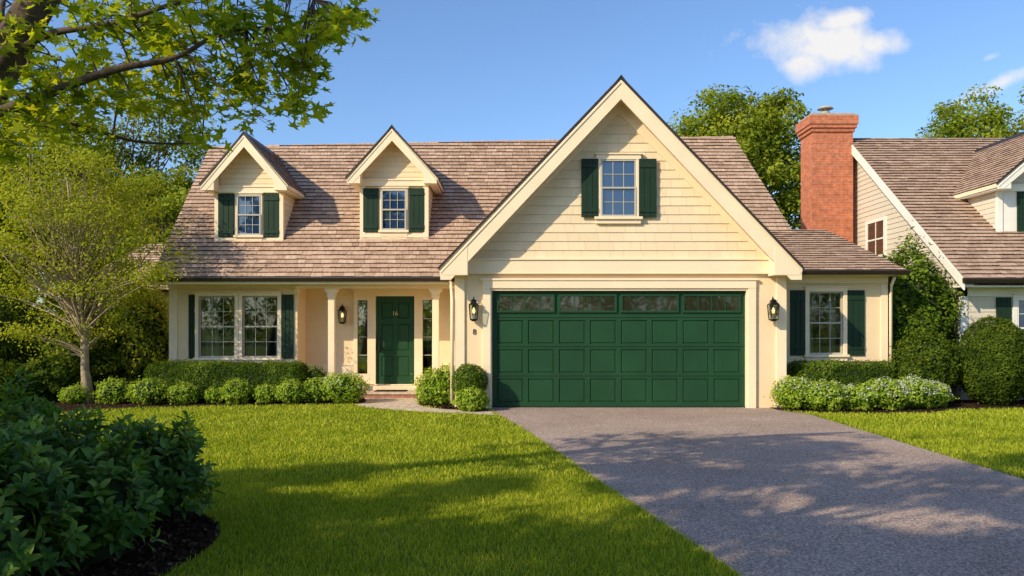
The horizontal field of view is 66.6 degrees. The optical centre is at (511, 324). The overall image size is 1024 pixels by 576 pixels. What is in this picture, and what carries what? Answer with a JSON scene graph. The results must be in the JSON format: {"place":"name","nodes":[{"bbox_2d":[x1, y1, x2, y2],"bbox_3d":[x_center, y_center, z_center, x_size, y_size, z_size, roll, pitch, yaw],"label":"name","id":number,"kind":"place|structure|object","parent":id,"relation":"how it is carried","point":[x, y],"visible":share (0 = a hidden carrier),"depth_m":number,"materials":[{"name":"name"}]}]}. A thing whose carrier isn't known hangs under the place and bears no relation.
{"place":"outdoors","nodes":[
{"label":"outdoors","id":0,"kind":"place"},
{"bbox_2d":[357,398,493,414],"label":"garden path","id":1,"kind":"structure","parent":0,"point":[408,404],"depth_m":15.38,"materials":[{"name":"stone"}]},
{"bbox_2d":[1,0,1023,324],"label":"sky","id":2,"kind":"structure","parent":0,"point":[429,70],"materials":[{"name":"blue"}]},
{"bbox_2d":[45,400,1023,575],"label":"ground","id":3,"kind":"structure","parent":0,"point":[425,511],"depth_m":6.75,"materials":[{"name":"plant"}]},
{"bbox_2d":[0,113,98,304],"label":"shade tree","id":4,"kind":"object","parent":3,"relation":"on","point":[23,264],"visible":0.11,"depth_m":26.65,"materials":[{"name":"green plant"}]},
{"bbox_2d":[0,75,218,315],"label":"shade tree","id":5,"kind":"object","parent":3,"relation":"on","point":[142,161],"visible":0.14,"depth_m":28.87,"materials":[{"name":"green plant"}]},
{"bbox_2d":[14,506,219,575],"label":"mulch bed","id":6,"kind":"object","parent":3,"relation":"on","point":[131,560],"visible":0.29,"depth_m":5.46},
{"bbox_2d":[0,365,224,575],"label":"laurel bush","id":7,"kind":"object","parent":6,"relation":"on","point":[89,497],"visible":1,"depth_m":5.01,"materials":[{"name":"green plant"}]},
{"bbox_2d":[88,171,191,268],"bbox_3d":[-11.497,-1.775,25.939,4.821,6.827,5.371,0,0,-34],"label":"shade tree","id":8,"kind":"object","parent":3,"relation":"on","point":[176,205],"visible":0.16,"depth_m":25.30,"materials":[{"name":"green plant"}]},
{"bbox_2d":[0,394,365,412],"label":"mulch bed","id":9,"kind":"object","parent":3,"relation":"on","point":[156,404],"visible":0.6,"depth_m":15.54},
{"bbox_2d":[0,268,60,396],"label":"evergreen shrub","id":10,"kind":"object","parent":9,"relation":"on","point":[9,351],"visible":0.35,"depth_m":16.81,"materials":[{"name":"green plant"}]},
{"bbox_2d":[13,352,80,400],"bbox_3d":[-9.732,1.083,16.422,1.305,1.073,1.309,0,0,-45],"label":"evergreen shrub","id":11,"kind":"object","parent":9,"relation":"on","point":[51,376],"visible":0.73,"depth_m":16.11,"materials":[{"name":"green plant"}]},
{"bbox_2d":[57,381,89,403],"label":"flowering perennial","id":12,"kind":"object","parent":9,"relation":"on","point":[74,394],"visible":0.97,"depth_m":15.64,"materials":[{"name":"green plant"}]},
{"bbox_2d":[23,304,129,394],"bbox_3d":[-9.850,0.521,17.592,2.426,2.222,2.235,0,0,-36],"label":"evergreen shrub","id":13,"kind":"object","parent":9,"relation":"on","point":[101,356],"visible":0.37,"depth_m":17.17,"materials":[{"name":"green plant"}]},
{"bbox_2d":[0,118,208,402],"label":"young tree","id":14,"kind":"object","parent":9,"relation":"on","point":[81,290],"visible":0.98,"depth_m":15.80,"materials":[{"name":"green plant"}]},
{"bbox_2d":[90,376,134,403],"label":"flowering perennial","id":15,"kind":"object","parent":9,"relation":"on","point":[112,392],"visible":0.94,"depth_m":15.56,"materials":[{"name":"green plant"}]},
{"bbox_2d":[92,256,168,380],"bbox_3d":[-9.501,-0.119,19.385,2.448,3.496,1.943,0,0,0],"label":"deciduous shrub","id":16,"kind":"object","parent":9,"relation":"on","point":[147,296],"visible":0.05,"depth_m":19.00,"materials":[{"name":"green plant"}]},
{"bbox_2d":[102,288,168,393],"bbox_3d":[-8.629,0.232,18.188,1.953,2.796,1.695,0,0,0],"label":"deciduous shrub","id":17,"kind":"object","parent":9,"relation":"on","point":[147,345],"visible":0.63,"depth_m":17.80,"materials":[{"name":"green plant"}]},
{"bbox_2d":[121,374,169,405],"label":"flowering perennial","id":18,"kind":"object","parent":9,"relation":"on","point":[148,391],"visible":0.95,"depth_m":15.41,"materials":[{"name":"green plant"}]},
{"bbox_2d":[162,380,202,404],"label":"flowering perennial","id":19,"kind":"object","parent":9,"relation":"on","point":[184,393],"visible":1,"depth_m":15.53,"materials":[{"name":"green plant"}]},
{"bbox_2d":[142,357,308,400],"bbox_3d":[-5.993,1.136,16.459,3.484,0.915,0.981,0,0,0],"label":"boxwood hedge","id":20,"kind":"object","parent":9,"relation":"on","point":[207,374],"visible":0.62,"depth_m":16.12,"materials":[{"name":"green plant"}]},
{"bbox_2d":[220,377,252,404],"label":"flowering perennial","id":21,"kind":"object","parent":9,"relation":"on","point":[235,392],"visible":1,"depth_m":15.55,"materials":[{"name":"green plant"}]},
{"bbox_2d":[272,378,311,403],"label":"flowering perennial","id":22,"kind":"object","parent":9,"relation":"on","point":[295,392],"visible":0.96,"depth_m":15.56,"materials":[{"name":"green plant"}]},
{"bbox_2d":[303,375,328,402],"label":"flowering perennial","id":23,"kind":"object","parent":9,"relation":"on","point":[314,392],"visible":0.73,"depth_m":15.77,"materials":[{"name":"green plant"}]},
{"bbox_2d":[316,372,370,402],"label":"flowering perennial","id":24,"kind":"object","parent":9,"relation":"on","point":[343,387],"visible":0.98,"depth_m":15.70,"materials":[{"name":"green plant"}]},
{"bbox_2d":[0,0,380,169],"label":"maple tree","id":25,"kind":"object","parent":3,"relation":"on","point":[23,27],"visible":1,"depth_m":5.71,"materials":[{"name":"green plant"}]},
{"bbox_2d":[178,288,454,388],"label":"walls","id":26,"kind":"structure","parent":3,"relation":"on","point":[310,326],"depth_m":18.00,"materials":[{"name":"beige paint"}]},
{"bbox_2d":[189,295,194,358],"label":"front shutter","id":27,"kind":"object","parent":26,"relation":"attached to","point":[191,326],"visible":1,"depth_m":17.27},
{"bbox_2d":[193,291,237,363],"bbox_3d":[-6.545,0.058,17.270,1.020,1.605,0.100,0,0,0],"label":"front window casing","id":28,"kind":"object","parent":26,"relation":"attached to","point":[215,293],"visible":0.91,"depth_m":17.27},
{"bbox_2d":[199,296,234,357],"bbox_3d":[-6.545,0.045,17.334,0.810,1.370,0.047,0,0,0],"label":"front window sash","id":29,"kind":"object","parent":28,"relation":"attached to","point":[212,327],"visible":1,"depth_m":17.32,"materials":[{"name":"paint"}]},
{"bbox_2d":[205,297,276,355],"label":"curtains","id":30,"kind":"object","parent":26,"relation":"attached to","point":[208,322],"depth_m":17.62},
{"bbox_2d":[236,291,282,363],"bbox_3d":[-5.585,0.056,17.268,1.006,1.608,0.103,0,0,0],"label":"front window casing","id":31,"kind":"object","parent":26,"relation":"attached to","point":[256,293],"visible":0.91,"depth_m":17.26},
{"bbox_2d":[243,296,277,357],"bbox_3d":[-5.585,0.045,17.334,0.790,1.370,0.047,0,0,0],"label":"front window sash","id":32,"kind":"object","parent":31,"relation":"attached to","point":[255,327],"visible":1,"depth_m":17.33,"materials":[{"name":"paint"}]},
{"bbox_2d":[282,295,293,358],"bbox_3d":[-4.973,0.040,17.274,0.261,1.420,0.046,0,0,0],"label":"front shutter","id":33,"kind":"object","parent":26,"relation":"attached to","point":[287,326],"visible":1,"depth_m":17.27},
{"bbox_2d":[153,280,454,364],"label":"wall trim","id":34,"kind":"structure","parent":26,"relation":"attached to","point":[173,318],"depth_m":17.18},
{"bbox_2d":[307,289,454,383],"bbox_3d":[-2.915,0.320,17.965,3.630,2.320,0.130,0,0,0],"label":"door surround","id":35,"kind":"object","parent":26,"relation":"attached to","point":[370,295],"visible":0.45,"depth_m":17.95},
{"bbox_2d":[376,296,413,383],"bbox_3d":[-2.695,0.355,18.020,0.890,2.030,0.020,0,0,0],"label":"front door","id":36,"kind":"structure","parent":35,"relation":"attached to","point":[395,354],"depth_m":18.01,"materials":[{"name":"green paint"}]},
{"bbox_2d":[362,301,430,371],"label":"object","id":37,"kind":"object","parent":26,"relation":"attached to","point":[364,337],"visible":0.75,"depth_m":18.30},
{"bbox_2d":[179,143,776,281],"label":"roof deck","id":38,"kind":"structure","parent":26,"relation":"on","point":[453,279],"depth_m":18.47,"materials":[{"name":"brown wood"}]},
{"bbox_2d":[201,135,301,240],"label":"dormer trim","id":39,"kind":"structure","parent":38,"relation":"attached to","point":[210,184],"depth_m":17.20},
{"bbox_2d":[218,194,233,236],"bbox_3d":[-6.390,-2.445,17.419,0.356,0.970,0.046,0,0,0],"label":"dormer shutter","id":40,"kind":"object","parent":39,"relation":"attached to","point":[225,215],"visible":1,"depth_m":17.41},
{"bbox_2d":[199,131,288,185],"bbox_3d":[-5.880,-3.650,18.401,1.980,1.210,2.652,0,0,0],"label":"dormer drip edge","id":41,"kind":"object","parent":39,"relation":"attached to","point":[248,136],"visible":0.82,"depth_m":17.08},
{"bbox_2d":[219,149,273,185],"bbox_3d":[-5.880,-3.541,17.441,1.500,1.002,0.014,0,0,0],"label":"dormer gable siding","id":42,"kind":"object","parent":39,"relation":"attached to","point":[245,168],"visible":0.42,"depth_m":17.44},
{"bbox_2d":[233,192,263,240],"bbox_3d":[-5.880,-2.415,17.419,0.660,1.090,0.093,0,0,0],"label":"dormer window casing","id":43,"kind":"object","parent":39,"relation":"attached to","point":[248,237],"visible":1,"depth_m":17.41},
{"bbox_2d":[238,197,258,233],"bbox_3d":[-5.880,-2.450,17.447,0.520,0.880,0.004,0,0,0],"label":"dormer window glass","id":44,"kind":"object","parent":43,"relation":"in","point":[241,220],"visible":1,"depth_m":17.45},
{"bbox_2d":[264,194,278,236],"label":"dormer shutter","id":45,"kind":"object","parent":39,"relation":"attached to","point":[271,215],"visible":1,"depth_m":17.41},
{"bbox_2d":[250,138,305,194],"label":"dormer roof shingles","id":46,"kind":"object","parent":39,"relation":"attached to","point":[279,166],"visible":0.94,"depth_m":18.03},
{"bbox_2d":[148,276,447,281],"bbox_3d":[-4.555,-0.977,16.643,6.390,0.105,0.114,0,0,0],"label":"gutter","id":47,"kind":"object","parent":38,"relation":"attached to","point":[310,279],"visible":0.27,"depth_m":16.60,"materials":[{"name":"brown metal"}]},
{"bbox_2d":[347,129,441,240],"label":"dormer trim","id":48,"kind":"structure","parent":38,"relation":"attached to","point":[357,181],"depth_m":17.43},
{"bbox_2d":[363,188,378,231],"bbox_3d":[-3.165,-2.570,17.469,0.346,0.980,0.046,0,0,0],"label":"dormer shutter","id":49,"kind":"object","parent":48,"relation":"attached to","point":[370,209],"visible":1,"depth_m":17.46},
{"bbox_2d":[363,141,423,178],"bbox_3d":[-2.640,-3.696,17.491,1.500,0.992,0.014,0,0,0],"label":"dormer gable siding","id":50,"kind":"object","parent":48,"relation":"attached to","point":[391,161],"visible":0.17,"depth_m":17.49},
{"bbox_2d":[378,187,408,235],"bbox_3d":[-2.650,-2.540,17.468,0.680,1.100,0.093,0,0,0],"label":"dormer window casing","id":51,"kind":"object","parent":48,"relation":"attached to","point":[393,232],"visible":1,"depth_m":17.46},
{"bbox_2d":[383,191,404,227],"bbox_3d":[-2.650,-2.575,17.497,0.540,0.890,0.004,0,0,0],"label":"dormer window glass","id":52,"kind":"object","parent":51,"relation":"in","point":[389,199],"visible":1,"depth_m":17.50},
{"bbox_2d":[409,188,423,231],"bbox_3d":[-2.135,-2.570,17.469,0.346,0.980,0.046,0,0,0],"label":"dormer shutter","id":53,"kind":"object","parent":48,"relation":"attached to","point":[416,209],"visible":1,"depth_m":17.46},
{"bbox_2d":[154,137,791,276],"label":"roof shingles","id":54,"kind":"object","parent":38,"relation":"attached to","point":[318,173],"visible":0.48,"depth_m":18.13,"materials":[{"name":"brown wood"}]},
{"bbox_2d":[219,297,431,372],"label":"interior partitions","id":55,"kind":"object","parent":3,"relation":"on","point":[260,321],"visible":0.04,"depth_m":19.20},
{"bbox_2d":[330,394,422,397],"bbox_3d":[-2.910,1.558,17.490,3.580,0.085,1.020,0,0,0],"label":"brick porch","id":56,"kind":"object","parent":3,"relation":"on","point":[390,395],"visible":0.06,"depth_m":16.98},
{"bbox_2d":[362,389,421,393],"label":"porch slab","id":57,"kind":"structure","parent":56,"relation":"on","point":[406,392],"depth_m":17.04,"materials":[{"name":"concrete"}]},
{"bbox_2d":[324,288,338,378],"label":"porch column","id":58,"kind":"structure","parent":57,"relation":"on","point":[331,294],"depth_m":17.03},
{"bbox_2d":[429,288,442,371],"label":"porch column","id":59,"kind":"structure","parent":57,"relation":"on","point":[435,292],"depth_m":17.03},
{"bbox_2d":[419,400,484,410],"bbox_3d":[-1.312,1.588,15.696,1.140,0.001,2.891,0,0,-15],"label":"mulch bed","id":60,"kind":"object","parent":3,"relation":"on","point":[442,407],"visible":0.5,"depth_m":15.15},
{"bbox_2d":[410,362,454,404],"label":"hydrangea shrub","id":61,"kind":"object","parent":60,"relation":"on","point":[435,387],"visible":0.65,"depth_m":15.26,"materials":[{"name":"green plant"}]},
{"bbox_2d":[451,363,488,396],"bbox_3d":[-0.804,1.078,14.718,0.744,0.729,0.660,0,0,0],"label":"boxwood ball","id":62,"kind":"object","parent":60,"relation":"on","point":[467,375],"visible":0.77,"depth_m":14.54,"materials":[{"name":"green plant"}]},
{"bbox_2d":[450,384,491,411],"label":"hydrangea shrub","id":63,"kind":"object","parent":60,"relation":"on","point":[473,399],"visible":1,"depth_m":14.27,"materials":[{"name":"green plant"}]},
{"bbox_2d":[465,134,775,407],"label":"garage walls","id":64,"kind":"structure","parent":3,"relation":"on","point":[765,342],"depth_m":15.00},
{"bbox_2d":[473,114,762,257],"bbox_3d":[2.040,-2.871,14.987,5.780,3.222,0.018,0,0,0],"label":"gable siding","id":65,"kind":"object","parent":64,"relation":"attached to","point":[694,223],"visible":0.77,"depth_m":14.99,"materials":[{"name":"beige"}]},
{"bbox_2d":[594,153,642,223],"bbox_3d":[2.040,-2.615,14.940,0.920,1.350,0.110,0,0,0],"label":"attic window casing","id":66,"kind":"object","parent":65,"relation":"attached to","point":[600,219],"visible":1,"depth_m":14.93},
{"bbox_2d":[581,159,597,216],"bbox_3d":[1.490,-2.620,14.922,0.326,1.120,0.046,0,0,0],"label":"attic shutter","id":67,"kind":"object","parent":66,"relation":"attached to","point":[589,187],"visible":1,"depth_m":14.91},
{"bbox_2d":[601,159,635,215],"bbox_3d":[2.040,-2.620,14.944,0.680,1.100,0.047,0,0,0],"label":"attic window sash","id":68,"kind":"object","parent":66,"relation":"in","point":[623,174],"visible":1,"depth_m":14.94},
{"bbox_2d":[602,161,633,214],"bbox_3d":[2.040,-2.620,14.972,0.660,1.080,0.004,0,0,0],"label":"attic window glass","id":69,"kind":"object","parent":68,"relation":"in","point":[612,201],"visible":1,"depth_m":14.97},
{"bbox_2d":[639,159,656,216],"bbox_3d":[2.598,-2.620,14.922,0.341,1.120,0.046,0,0,0],"label":"attic shutter","id":70,"kind":"object","parent":66,"relation":"attached to","point":[647,187],"visible":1,"depth_m":14.91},
{"bbox_2d":[440,80,801,279],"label":"garage rake boards","id":71,"kind":"object","parent":65,"relation":"attached to","point":[781,262],"visible":1,"depth_m":14.57,"materials":[{"name":"wood"}]},
{"bbox_2d":[492,291,744,406],"bbox_3d":[2.060,0.472,15.078,4.890,2.255,0.039,0,0,0],"label":"garage door","id":72,"kind":"structure","parent":64,"relation":"in","point":[618,376],"depth_m":15.08,"materials":[{"name":"wood"}]},
{"bbox_2d":[492,317,744,346],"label":"section joints","id":73,"kind":"object","parent":72,"relation":"attached to","point":[618,317],"visible":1,"depth_m":15.07,"materials":[{"name":"dark green paint"}]},
{"bbox_2d":[496,294,740,312],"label":"garage window frames","id":74,"kind":"structure","parent":72,"relation":"attached to","point":[615,295],"depth_m":15.04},
{"bbox_2d":[455,100,786,407],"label":"garage trim","id":75,"kind":"structure","parent":64,"relation":"attached to","point":[620,265],"depth_m":14.94,"materials":[{"name":"wood"}]},
{"bbox_2d":[449,276,896,402],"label":"downspouts","id":76,"kind":"object","parent":64,"relation":"attached to","point":[452,327],"visible":0.89,"depth_m":14.95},
{"bbox_2d":[667,83,811,228],"bbox_3d":[9.362,-4.359,32.958,9.486,12.047,8.493,0,0,0],"label":"shade tree","id":77,"kind":"object","parent":3,"relation":"on","point":[759,134],"visible":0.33,"depth_m":31.09,"materials":[{"name":"green plant"}]},
{"bbox_2d":[801,132,852,242],"bbox_3d":[8.750,-1.840,21.700,1.100,6.880,0.880,0,0,0],"label":"chimney stack","id":78,"kind":"object","parent":3,"relation":"on","point":[826,180],"visible":0.36,"depth_m":21.26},
{"bbox_2d":[796,115,858,139],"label":"chimney corbels","id":79,"kind":"object","parent":78,"relation":"attached to","point":[808,125],"visible":0.77,"depth_m":21.18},
{"bbox_2d":[787,275,898,376],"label":"wing trim","id":80,"kind":"structure","parent":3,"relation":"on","point":[882,280],"depth_m":15.96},
{"bbox_2d":[790,290,804,355],"bbox_3d":[5.853,-0.040,15.974,0.301,1.340,0.046,0,0,0],"label":"wing shutter","id":81,"kind":"object","parent":80,"relation":"attached to","point":[797,322],"visible":1,"depth_m":15.97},
{"bbox_2d":[810,293,835,352],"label":"wing curtains","id":82,"kind":"object","parent":80,"relation":"attached to","point":[831,318],"visible":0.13,"depth_m":16.30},
{"bbox_2d":[847,290,864,355],"bbox_3d":[7.053,-0.040,15.974,0.351,1.340,0.046,0,0,0],"label":"wing shutter","id":83,"kind":"object","parent":80,"relation":"attached to","point":[855,322],"visible":1,"depth_m":15.97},
{"bbox_2d":[802,269,910,274],"bbox_3d":[6.605,-1.052,15.563,2.650,0.105,0.114,0,0,0],"label":"wing gutter","id":84,"kind":"object","parent":80,"relation":"attached to","point":[856,271],"visible":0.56,"depth_m":15.52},
{"bbox_2d":[770,399,1023,412],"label":"mulch bed","id":85,"kind":"object","parent":3,"relation":"on","point":[930,409],"visible":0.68,"depth_m":14.79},
{"bbox_2d":[763,374,814,409],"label":"white flowering shrub","id":86,"kind":"object","parent":85,"relation":"on","point":[790,391],"visible":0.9,"depth_m":14.56,"materials":[{"name":"green plant"}]},
{"bbox_2d":[798,378,850,410],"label":"white flowering shrub","id":87,"kind":"object","parent":85,"relation":"on","point":[829,395],"visible":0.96,"depth_m":14.33,"materials":[{"name":"green plant"}]},
{"bbox_2d":[787,357,896,386],"bbox_3d":[6.558,1.114,15.552,2.178,0.967,0.828,0,0,0],"label":"boxwood hedge","id":88,"kind":"object","parent":85,"relation":"on","point":[853,372],"visible":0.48,"depth_m":15.30,"materials":[{"name":"green plant"}]},
{"bbox_2d":[839,380,879,410],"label":"white flowering shrub","id":89,"kind":"object","parent":85,"relation":"on","point":[861,397],"visible":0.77,"depth_m":14.38,"materials":[{"name":"green plant"}]},
{"bbox_2d":[866,376,911,409],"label":"white flowering shrub","id":90,"kind":"object","parent":85,"relation":"on","point":[891,396],"visible":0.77,"depth_m":14.45,"materials":[{"name":"green plant"}]},
{"bbox_2d":[895,358,940,384],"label":"rounded shrub","id":91,"kind":"object","parent":85,"relation":"on","point":[923,372],"visible":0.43,"depth_m":15.18,"materials":[{"name":"green plant"}]},
{"bbox_2d":[893,374,943,408],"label":"white flowering shrub","id":92,"kind":"object","parent":85,"relation":"on","point":[920,394],"visible":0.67,"depth_m":14.60,"materials":[{"name":"green plant"}]},
{"bbox_2d":[876,220,966,361],"bbox_3d":[8.601,-0.334,16.898,2.471,3.940,1.988,0,0,0],"label":"tall shrub","id":93,"kind":"object","parent":85,"relation":"on","point":[920,300],"visible":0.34,"depth_m":16.34,"materials":[{"name":"green plant"}]},
{"bbox_2d":[888,326,965,397],"bbox_3d":[8.359,0.814,15.742,1.536,1.596,1.223,0,0,0],"label":"rounded shrub","id":94,"kind":"object","parent":85,"relation":"on","point":[934,350],"visible":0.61,"depth_m":15.45,"materials":[{"name":"green plant"}]},
{"bbox_2d":[954,315,1023,404],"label":"topiary shrub","id":95,"kind":"object","parent":85,"relation":"on","point":[992,367],"visible":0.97,"depth_m":15.19,"materials":[{"name":"green plant"}]},
{"bbox_2d":[915,83,1023,137],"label":"shade tree","id":96,"kind":"object","parent":3,"relation":"on","point":[953,127],"visible":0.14,"depth_m":33.64,"materials":[{"name":"green plant"}]},
{"bbox_2d":[439,85,802,272],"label":"garage roof deck","id":97,"kind":"structure","parent":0,"point":[495,211],"depth_m":14.60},
{"bbox_2d":[438,75,804,269],"bbox_3d":[2.040,-2.850,17.348,6.860,3.650,5.586,0,0,0],"label":"garage drip edge","id":98,"kind":"object","parent":97,"relation":"attached to","point":[621,77],"visible":0.73,"depth_m":14.56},
{"bbox_2d":[487,407,1023,575],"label":"driveway","id":99,"kind":"structure","parent":0,"point":[744,491],"depth_m":7.55,"materials":[{"name":"asphalt"}]},
{"bbox_2d":[813,293,839,352],"bbox_3d":[6.400,0.270,18.530,2.200,2.660,4.740,0,0,0],"label":"wing interior","id":100,"kind":"object","parent":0,"point":[823,318],"depth_m":17.60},
{"bbox_2d":[787,283,879,365],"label":"wing walls","id":101,"kind":"structure","parent":0,"point":[872,322],"depth_m":16.00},
{"bbox_2d":[803,286,849,360],"bbox_3d":[6.440,-0.025,15.970,0.920,1.530,0.100,0,0,0],"label":"wing window casing","id":102,"kind":"object","parent":101,"relation":"attached to","point":[844,290],"visible":0.96,"depth_m":15.96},
{"bbox_2d":[809,292,842,354],"bbox_3d":[6.440,-0.035,16.034,0.700,1.290,0.047,0,0,0],"label":"wing window sash","id":103,"kind":"object","parent":102,"relation":"in","point":[840,338],"visible":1,"depth_m":16.02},
{"bbox_2d":[769,229,903,268],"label":"wing roof shingles","id":104,"kind":"object","parent":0,"point":[816,249],"visible":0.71,"depth_m":16.50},
{"bbox_2d":[852,138,1023,277],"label":"roof shingles","id":105,"kind":"object","parent":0,"point":[921,178],"visible":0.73,"depth_m":18.70,"materials":[{"name":"wood"}]},
{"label":"walls","id":106,"kind":"object","parent":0,"visible":0},
{"bbox_2d":[853,156,959,398],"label":"gable clapboards","id":107,"kind":"object","parent":106,"relation":"attached to","point":[871,201],"visible":0.12,"depth_m":20.19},
{"bbox_2d":[865,216,886,256],"bbox_3d":[9.480,-2.250,20.300,0.080,1.020,1.160,0,0,0],"label":"side window frame","id":108,"kind":"object","parent":107,"relation":"attached to","point":[884,237],"visible":0.73,"depth_m":20.10,"materials":[{"name":"white paint"}]},
{"bbox_2d":[868,220,882,254],"bbox_3d":[9.490,-2.240,20.300,0.040,0.860,0.900,0,0,0],"label":"side window glass","id":109,"kind":"object","parent":108,"relation":"attached to","point":[879,234],"visible":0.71,"depth_m":20.26,"materials":[{"name":"black"}]},
{"bbox_2d":[852,145,1023,399],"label":"white trim","id":110,"kind":"structure","parent":106,"relation":"attached to","point":[970,289],"depth_m":16.51,"materials":[{"name":"paint"}]},
{"bbox_3d":[14.800,-3.041,21.610,11.000,4.222,11.180,0,0,0],"label":"roof","id":111,"kind":"object","parent":110,"relation":"attached to","visible":0},
{"bbox_2d":[1003,192,1016,230],"bbox_3d":[12.450,-3.040,19.054,3.100,2.980,3.106,0,0,0],"label":"dormer body","id":112,"kind":"object","parent":111,"relation":"attached to","point":[1009,211],"depth_m":17.50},
{"bbox_2d":[966,191,995,227],"bbox_3d":[10.891,-2.580,18.322,0.014,1.280,1.697,0,0,0],"label":"dormer cheek siding","id":113,"kind":"object","parent":112,"relation":"attached to","point":[984,205],"visible":0.47,"depth_m":17.89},
{"bbox_2d":[952,135,1023,195],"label":"dormer roof shingles","id":114,"kind":"object","parent":112,"relation":"attached to","point":[991,165],"visible":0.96,"depth_m":18.62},
{"bbox_2d":[957,163,1023,231],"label":"dormer trim","id":115,"kind":"structure","parent":112,"relation":"attached to","point":[1005,185],"depth_m":17.47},
{"bbox_2d":[968,283,1023,399],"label":"front clapboards","id":116,"kind":"object","parent":106,"relation":"attached to","point":[979,307],"visible":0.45,"depth_m":16.49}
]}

